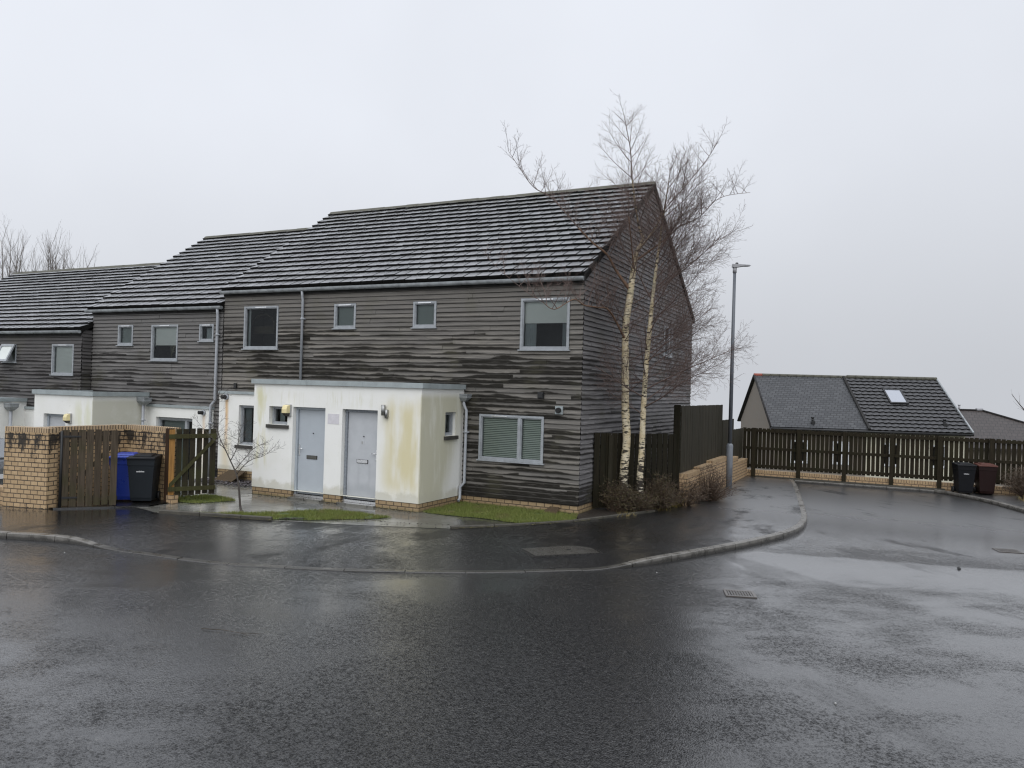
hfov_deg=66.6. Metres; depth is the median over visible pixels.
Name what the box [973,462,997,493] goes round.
wheelie bin
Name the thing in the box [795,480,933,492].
kerb
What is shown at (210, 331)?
window
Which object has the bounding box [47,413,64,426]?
door
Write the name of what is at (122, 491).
wheelie bin
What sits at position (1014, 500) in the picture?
pavement
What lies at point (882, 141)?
sky
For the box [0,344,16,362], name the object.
window
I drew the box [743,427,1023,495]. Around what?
picket fence
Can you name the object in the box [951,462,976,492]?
wheelie bin
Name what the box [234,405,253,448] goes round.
window
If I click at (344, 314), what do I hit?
window
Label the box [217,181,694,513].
terraced house
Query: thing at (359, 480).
door
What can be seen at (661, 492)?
shrub
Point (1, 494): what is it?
garden wall
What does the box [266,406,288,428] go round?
window
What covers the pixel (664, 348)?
window
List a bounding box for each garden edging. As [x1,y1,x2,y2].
[159,510,271,520]
[450,510,654,528]
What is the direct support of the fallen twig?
on the road
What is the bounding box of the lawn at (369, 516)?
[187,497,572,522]
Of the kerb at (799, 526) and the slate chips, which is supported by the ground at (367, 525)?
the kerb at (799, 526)
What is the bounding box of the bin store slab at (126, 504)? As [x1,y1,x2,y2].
[49,499,166,508]
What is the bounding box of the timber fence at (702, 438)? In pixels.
[673,405,742,505]
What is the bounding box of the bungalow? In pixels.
[958,405,1023,485]
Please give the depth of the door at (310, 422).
18.20 m
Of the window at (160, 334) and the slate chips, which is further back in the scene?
the window at (160, 334)
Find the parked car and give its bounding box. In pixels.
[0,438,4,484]
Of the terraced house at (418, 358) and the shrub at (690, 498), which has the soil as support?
the shrub at (690, 498)
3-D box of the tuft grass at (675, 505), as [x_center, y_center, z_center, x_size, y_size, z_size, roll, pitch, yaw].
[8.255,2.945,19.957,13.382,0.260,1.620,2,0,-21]
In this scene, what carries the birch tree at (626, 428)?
on the soil
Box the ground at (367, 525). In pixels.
[147,508,667,528]
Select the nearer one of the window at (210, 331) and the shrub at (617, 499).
the shrub at (617, 499)
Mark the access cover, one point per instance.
(553, 551)
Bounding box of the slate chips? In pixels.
[195,477,251,487]
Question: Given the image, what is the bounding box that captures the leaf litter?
[5,493,570,527]
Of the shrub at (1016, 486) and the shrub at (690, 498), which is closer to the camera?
the shrub at (690, 498)
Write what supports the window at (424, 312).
in the terraced house at (418, 358)
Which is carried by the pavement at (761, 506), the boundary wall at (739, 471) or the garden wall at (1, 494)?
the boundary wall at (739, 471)
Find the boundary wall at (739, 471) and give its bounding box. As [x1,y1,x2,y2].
[679,456,746,506]
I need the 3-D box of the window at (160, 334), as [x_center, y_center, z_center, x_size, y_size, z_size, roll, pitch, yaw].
[-10.153,-1.198,22.860,1.180,1.078,0.216,1,0,26]
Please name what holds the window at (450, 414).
in the terraced house at (418, 358)
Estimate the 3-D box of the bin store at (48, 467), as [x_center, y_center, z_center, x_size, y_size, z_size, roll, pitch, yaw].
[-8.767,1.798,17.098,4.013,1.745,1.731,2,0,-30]
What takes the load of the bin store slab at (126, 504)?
on the pavement at (761, 506)
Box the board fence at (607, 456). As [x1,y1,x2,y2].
[592,433,676,508]
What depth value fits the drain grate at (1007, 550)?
14.75 m
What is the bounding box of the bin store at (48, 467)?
[2,424,216,508]
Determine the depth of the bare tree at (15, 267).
51.02 m
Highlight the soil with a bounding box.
[576,499,704,518]
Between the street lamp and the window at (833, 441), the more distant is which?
the window at (833, 441)
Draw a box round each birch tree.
[482,94,756,509]
[583,142,757,509]
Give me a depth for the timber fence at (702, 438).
20.68 m
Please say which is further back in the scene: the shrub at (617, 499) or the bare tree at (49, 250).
the bare tree at (49, 250)
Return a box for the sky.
[0,0,1023,428]
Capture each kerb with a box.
[0,479,806,572]
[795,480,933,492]
[934,489,1023,512]
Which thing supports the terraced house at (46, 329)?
on the ground at (367, 525)
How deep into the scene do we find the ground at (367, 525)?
15.82 m
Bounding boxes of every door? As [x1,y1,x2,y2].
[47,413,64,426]
[293,407,325,498]
[342,409,377,504]
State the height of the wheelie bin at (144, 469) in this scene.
1.038 m
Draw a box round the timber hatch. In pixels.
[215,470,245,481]
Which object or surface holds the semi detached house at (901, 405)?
on the ground at (367, 525)
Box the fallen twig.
[201,628,259,635]
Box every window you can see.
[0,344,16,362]
[51,344,73,375]
[116,325,133,345]
[148,324,178,361]
[158,417,191,480]
[197,324,214,341]
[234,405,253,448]
[241,306,278,349]
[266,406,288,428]
[332,303,356,329]
[411,301,437,328]
[444,412,458,439]
[476,414,543,464]
[517,297,570,350]
[662,325,672,357]
[832,441,848,464]
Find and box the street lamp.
[726,262,750,486]
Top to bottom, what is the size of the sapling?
2.867 m
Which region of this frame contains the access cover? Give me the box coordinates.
[520,546,603,557]
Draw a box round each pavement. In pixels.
[0,476,800,570]
[945,490,1023,507]
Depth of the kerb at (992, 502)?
22.01 m
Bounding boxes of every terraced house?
[0,262,163,437]
[32,227,310,480]
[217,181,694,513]
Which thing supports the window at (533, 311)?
in the terraced house at (418, 358)
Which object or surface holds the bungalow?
on the ground at (367, 525)
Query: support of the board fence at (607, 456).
on the soil
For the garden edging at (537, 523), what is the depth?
15.75 m
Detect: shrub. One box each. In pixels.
[597,474,640,511]
[611,486,661,511]
[642,468,685,509]
[661,475,714,505]
[694,460,745,500]
[997,460,1023,496]
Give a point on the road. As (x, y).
(886, 625)
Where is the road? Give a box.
[0,483,1023,767]
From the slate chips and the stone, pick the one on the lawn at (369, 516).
the stone
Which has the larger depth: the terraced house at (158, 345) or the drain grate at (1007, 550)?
the terraced house at (158, 345)
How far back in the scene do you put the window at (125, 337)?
23.65 m
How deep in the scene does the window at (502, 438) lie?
17.83 m
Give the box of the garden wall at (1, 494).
[0,485,2,505]
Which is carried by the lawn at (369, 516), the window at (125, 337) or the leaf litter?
the leaf litter
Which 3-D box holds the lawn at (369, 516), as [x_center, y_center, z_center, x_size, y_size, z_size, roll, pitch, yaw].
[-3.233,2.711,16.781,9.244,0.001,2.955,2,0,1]
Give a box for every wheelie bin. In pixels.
[109,452,137,499]
[126,453,162,500]
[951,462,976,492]
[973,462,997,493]
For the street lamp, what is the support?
on the pavement at (761, 506)
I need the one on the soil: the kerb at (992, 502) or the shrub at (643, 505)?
the shrub at (643, 505)
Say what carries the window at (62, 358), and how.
in the terraced house at (46, 329)
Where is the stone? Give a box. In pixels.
[542,506,558,513]
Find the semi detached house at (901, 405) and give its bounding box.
[737,373,973,482]
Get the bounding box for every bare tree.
[0,215,40,279]
[17,224,98,271]
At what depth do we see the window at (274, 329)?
21.41 m
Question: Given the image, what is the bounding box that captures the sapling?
[189,381,284,511]
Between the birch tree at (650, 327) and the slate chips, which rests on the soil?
the birch tree at (650, 327)
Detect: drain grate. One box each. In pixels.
[723,589,756,598]
[992,548,1023,553]
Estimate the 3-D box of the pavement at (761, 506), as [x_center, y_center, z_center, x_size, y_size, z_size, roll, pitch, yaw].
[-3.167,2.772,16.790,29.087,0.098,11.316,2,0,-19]
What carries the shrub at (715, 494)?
on the soil
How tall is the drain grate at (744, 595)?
0.030 m
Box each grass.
[618,494,1023,516]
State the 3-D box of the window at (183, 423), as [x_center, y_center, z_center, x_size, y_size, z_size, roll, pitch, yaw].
[-9.730,1.930,22.653,1.490,1.910,0.140,1,0,26]

